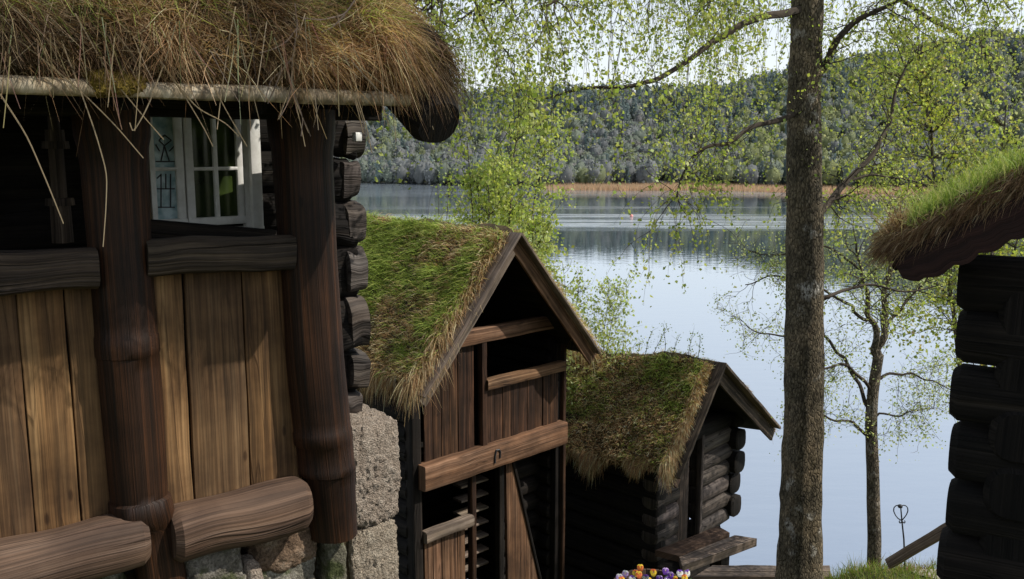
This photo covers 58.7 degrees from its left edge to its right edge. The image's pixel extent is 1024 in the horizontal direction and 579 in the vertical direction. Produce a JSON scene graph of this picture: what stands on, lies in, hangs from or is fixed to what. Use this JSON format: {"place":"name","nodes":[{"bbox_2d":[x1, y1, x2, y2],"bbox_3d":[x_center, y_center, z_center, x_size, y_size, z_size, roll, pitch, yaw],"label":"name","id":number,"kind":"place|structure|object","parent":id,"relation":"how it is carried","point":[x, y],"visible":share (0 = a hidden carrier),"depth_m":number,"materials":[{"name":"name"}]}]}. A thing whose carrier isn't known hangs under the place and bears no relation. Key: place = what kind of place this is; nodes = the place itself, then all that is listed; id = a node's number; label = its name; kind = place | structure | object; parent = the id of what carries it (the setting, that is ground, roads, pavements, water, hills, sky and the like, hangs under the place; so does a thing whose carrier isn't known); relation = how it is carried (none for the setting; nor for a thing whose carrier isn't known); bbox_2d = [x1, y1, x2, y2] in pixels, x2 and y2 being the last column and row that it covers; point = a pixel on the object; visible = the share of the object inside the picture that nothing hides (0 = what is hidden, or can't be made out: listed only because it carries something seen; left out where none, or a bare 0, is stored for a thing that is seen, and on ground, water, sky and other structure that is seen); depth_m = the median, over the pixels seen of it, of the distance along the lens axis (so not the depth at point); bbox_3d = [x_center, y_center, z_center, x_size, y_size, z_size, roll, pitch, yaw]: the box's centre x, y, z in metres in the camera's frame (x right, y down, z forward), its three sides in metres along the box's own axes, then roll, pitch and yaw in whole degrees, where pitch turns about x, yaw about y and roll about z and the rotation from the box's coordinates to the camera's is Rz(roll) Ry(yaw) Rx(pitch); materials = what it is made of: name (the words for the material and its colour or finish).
{"place":"outdoors","nodes":[
{"label":"outdoors","id":0,"kind":"place"},
{"bbox_2d":[350,182,1023,576],"bbox_3d":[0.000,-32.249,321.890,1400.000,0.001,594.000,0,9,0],"label":"lake","id":1,"kind":"structure","parent":0,"point":[594,234],"depth_m":92.28,"materials":[{"name":"blue liquid"}]},
{"bbox_2d":[543,181,942,194],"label":"reed bed","id":2,"kind":"object","parent":1,"relation":"in","point":[631,186],"visible":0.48,"depth_m":379.79,"materials":[{"name":"beige plant"}]},
{"bbox_2d":[363,54,1023,186],"bbox_3d":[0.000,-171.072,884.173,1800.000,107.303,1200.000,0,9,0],"label":"hill","id":3,"kind":"structure","parent":0,"point":[665,181],"depth_m":529.58,"materials":[{"name":"green plant"}]},
{"bbox_2d":[333,24,1023,187],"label":"forest","id":4,"kind":"object","parent":3,"relation":"on","point":[392,166],"visible":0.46,"depth_m":491.97,"materials":[{"name":"green plant"}]},
{"bbox_2d":[416,0,1023,93],"label":"sky","id":5,"kind":"structure","parent":0,"point":[770,62],"materials":[{"name":"white"}]},
{"bbox_2d":[823,553,938,578],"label":"ground","id":6,"kind":"structure","parent":0,"point":[884,576],"depth_m":9.00,"materials":[{"name":"green plant"}]},
{"bbox_2d":[0,0,488,578],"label":"gallery house","id":7,"kind":"structure","parent":6,"relation":"on","point":[184,334],"depth_m":4.66,"materials":[{"name":"brown wood"}]},
{"bbox_2d":[148,117,264,228],"bbox_3d":[-1.941,-0.829,5.633,0.784,1.006,0.125,-7,11,-37],"label":"window","id":8,"kind":"structure","parent":7,"relation":"in","point":[192,180],"depth_m":5.67,"materials":[{"name":"white paint"}]},
{"bbox_2d":[434,168,467,223],"bbox_3d":[-1.330,2.024,17.607,1.148,9.218,1.278,0,9,0],"label":"young birch","id":9,"kind":"object","parent":6,"relation":"on","point":[448,190],"visible":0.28,"depth_m":17.01,"materials":[{"name":"green plant"}]},
{"bbox_2d":[355,210,607,578],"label":"storehouse","id":10,"kind":"structure","parent":6,"relation":"on","point":[479,331],"depth_m":12.16,"materials":[{"name":"brown wood"}]},
{"bbox_2d":[437,58,584,319],"bbox_3d":[-0.490,1.284,18.502,3.878,11.654,3.854,0,9,0],"label":"young birch","id":11,"kind":"object","parent":6,"relation":"on","point":[514,213],"visible":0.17,"depth_m":17.95,"materials":[{"name":"green plant"}]},
{"bbox_2d":[525,196,603,331],"bbox_3d":[0.617,2.484,17.579,2.267,8.493,2.460,0,9,0],"label":"young birch","id":12,"kind":"object","parent":6,"relation":"on","point":[580,280],"visible":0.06,"depth_m":17.27,"materials":[{"name":"green plant"}]},
{"bbox_2d":[514,223,646,408],"bbox_3d":[1.026,2.424,16.058,2.546,7.216,2.471,0,9,0],"label":"shrub","id":13,"kind":"object","parent":6,"relation":"on","point":[601,334],"visible":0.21,"depth_m":15.33,"materials":[{"name":"green plant"}]},
{"bbox_2d":[614,569,681,578],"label":"planter","id":14,"kind":"object","parent":6,"relation":"on","point":[647,572],"visible":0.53,"depth_m":9.42,"materials":[{"name":"brown wood"}]},
{"bbox_2d":[622,570,628,577],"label":"pansy","id":15,"kind":"object","parent":14,"relation":"in","point":[625,574],"visible":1,"depth_m":9.00,"materials":[{"name":"purple plant"}]},
{"bbox_2d":[636,571,641,578],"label":"pansy","id":16,"kind":"object","parent":14,"relation":"in","point":[639,574],"visible":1,"depth_m":8.96,"materials":[{"name":"orange plant"}]},
{"bbox_2d":[637,564,643,571],"bbox_3d":[1.270,2.879,9.069,0.118,0.302,0.083,-2,9,-12],"label":"pansy","id":17,"kind":"object","parent":14,"relation":"in","point":[640,567],"visible":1,"depth_m":9.03,"materials":[{"name":"orange plant"}]},
{"bbox_2d":[650,569,656,576],"bbox_3d":[1.413,2.909,9.086,0.082,0.239,0.117,0,9,0],"label":"pansy","id":18,"kind":"object","parent":14,"relation":"in","point":[653,572],"visible":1,"depth_m":9.07,"materials":[{"name":"yellow plant"}]},
{"bbox_2d":[662,568,668,578],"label":"pansy","id":19,"kind":"object","parent":14,"relation":"in","point":[665,571],"visible":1,"depth_m":8.99,"materials":[{"name":"purple plant"}]},
{"bbox_2d":[667,571,673,578],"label":"pansy","id":20,"kind":"object","parent":14,"relation":"in","point":[670,575],"visible":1,"depth_m":8.95,"materials":[{"name":"purple plant"}]},
{"bbox_2d":[677,570,682,576],"bbox_3d":[1.663,2.906,8.987,0.089,0.274,0.096,5,10,28],"label":"pansy","id":21,"kind":"object","parent":14,"relation":"in","point":[679,573],"visible":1,"depth_m":8.97,"materials":[{"name":"white plant"}]},
{"bbox_2d":[564,347,780,578],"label":"log hut","id":22,"kind":"object","parent":6,"relation":"on","point":[655,456],"visible":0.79,"depth_m":14.51,"materials":[{"name":"brown wood"}]},
{"bbox_2d":[619,331,629,356],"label":"sapling","id":23,"kind":"object","parent":22,"relation":"on","point":[623,344],"visible":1,"depth_m":15.06,"materials":[{"name":"green plant"}]},
{"bbox_2d":[635,335,644,358],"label":"sapling","id":24,"kind":"object","parent":22,"relation":"on","point":[639,347],"visible":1,"depth_m":14.84,"materials":[{"name":"green plant"}]},
{"bbox_2d":[642,326,661,358],"bbox_3d":[2.242,0.887,14.623,0.312,0.628,0.129,2,9,13],"label":"sapling","id":25,"kind":"object","parent":22,"relation":"on","point":[647,343],"visible":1,"depth_m":14.64,"materials":[{"name":"green plant"}]},
{"bbox_2d":[653,323,671,353],"bbox_3d":[2.401,0.825,14.508,0.308,0.658,0.136,-3,9,-16],"label":"sapling","id":26,"kind":"object","parent":22,"relation":"on","point":[661,337],"visible":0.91,"depth_m":14.51,"materials":[{"name":"green plant"}]},
{"bbox_2d":[658,323,667,354],"bbox_3d":[2.370,0.804,14.327,0.165,0.658,0.204,-8,12,-43],"label":"sapling","id":27,"kind":"object","parent":22,"relation":"on","point":[663,339],"visible":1,"depth_m":14.32,"materials":[{"name":"green plant"}]},
{"bbox_2d":[687,325,696,361],"bbox_3d":[2.789,0.847,14.139,0.182,0.657,0.180,0,9,0],"label":"sapling","id":28,"kind":"object","parent":22,"relation":"on","point":[690,343],"visible":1,"depth_m":14.12,"materials":[{"name":"green plant"}]},
{"bbox_2d":[696,332,704,359],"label":"sapling","id":29,"kind":"object","parent":22,"relation":"on","point":[699,347],"visible":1,"depth_m":13.96,"materials":[{"name":"green plant"}]},
{"bbox_2d":[374,0,1023,578],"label":"birch tree","id":30,"kind":"object","parent":6,"relation":"on","point":[800,548],"visible":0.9,"depth_m":7.83,"materials":[{"name":"green plant"}]},
{"bbox_2d":[693,565,830,578],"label":"plank table","id":31,"kind":"object","parent":6,"relation":"on","point":[740,572],"visible":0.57,"depth_m":10.24,"materials":[{"name":"grey wood"}]},
{"bbox_2d":[705,184,958,569],"bbox_3d":[3.504,1.091,9.702,3.083,4.513,2.152,0,9,0],"label":"birch","id":32,"kind":"object","parent":6,"relation":"on","point":[871,435],"visible":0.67,"depth_m":9.56,"materials":[{"name":"green plant"}]},
{"bbox_2d":[893,504,907,570],"bbox_3d":[3.883,2.561,9.106,0.185,0.863,0.042,0,9,0],"label":"iron stake","id":33,"kind":"object","parent":6,"relation":"on","point":[900,506],"visible":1,"depth_m":9.06,"materials":[{"name":"black metal"}]},
{"bbox_2d":[885,523,946,568],"bbox_3d":[3.774,2.333,8.162,0.097,1.281,1.116,-3,9,-16],"label":"handrail","id":34,"kind":"object","parent":6,"relation":"on","point":[917,546],"visible":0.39,"depth_m":8.33,"materials":[{"name":"brown wood"}]},
{"bbox_2d":[830,1,1023,387],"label":"leafy tree","id":35,"kind":"object","parent":6,"relation":"on","point":[943,121],"visible":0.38,"depth_m":13.28,"materials":[{"name":"green plant"}]},
{"bbox_2d":[915,569,939,578],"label":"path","id":36,"kind":"structure","parent":6,"relation":"on","point":[931,570],"depth_m":8.96,"materials":[{"name":"beige gravel"}]},
{"bbox_2d":[917,92,1023,396],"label":"leafy tree","id":37,"kind":"object","parent":6,"relation":"on","point":[991,130],"visible":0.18,"depth_m":12.35,"materials":[{"name":"green plant"}]},
{"bbox_2d":[856,135,1023,578],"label":"log barn","id":38,"kind":"structure","parent":0,"point":[963,223],"depth_m":4.70,"materials":[{"name":"brown wood"}]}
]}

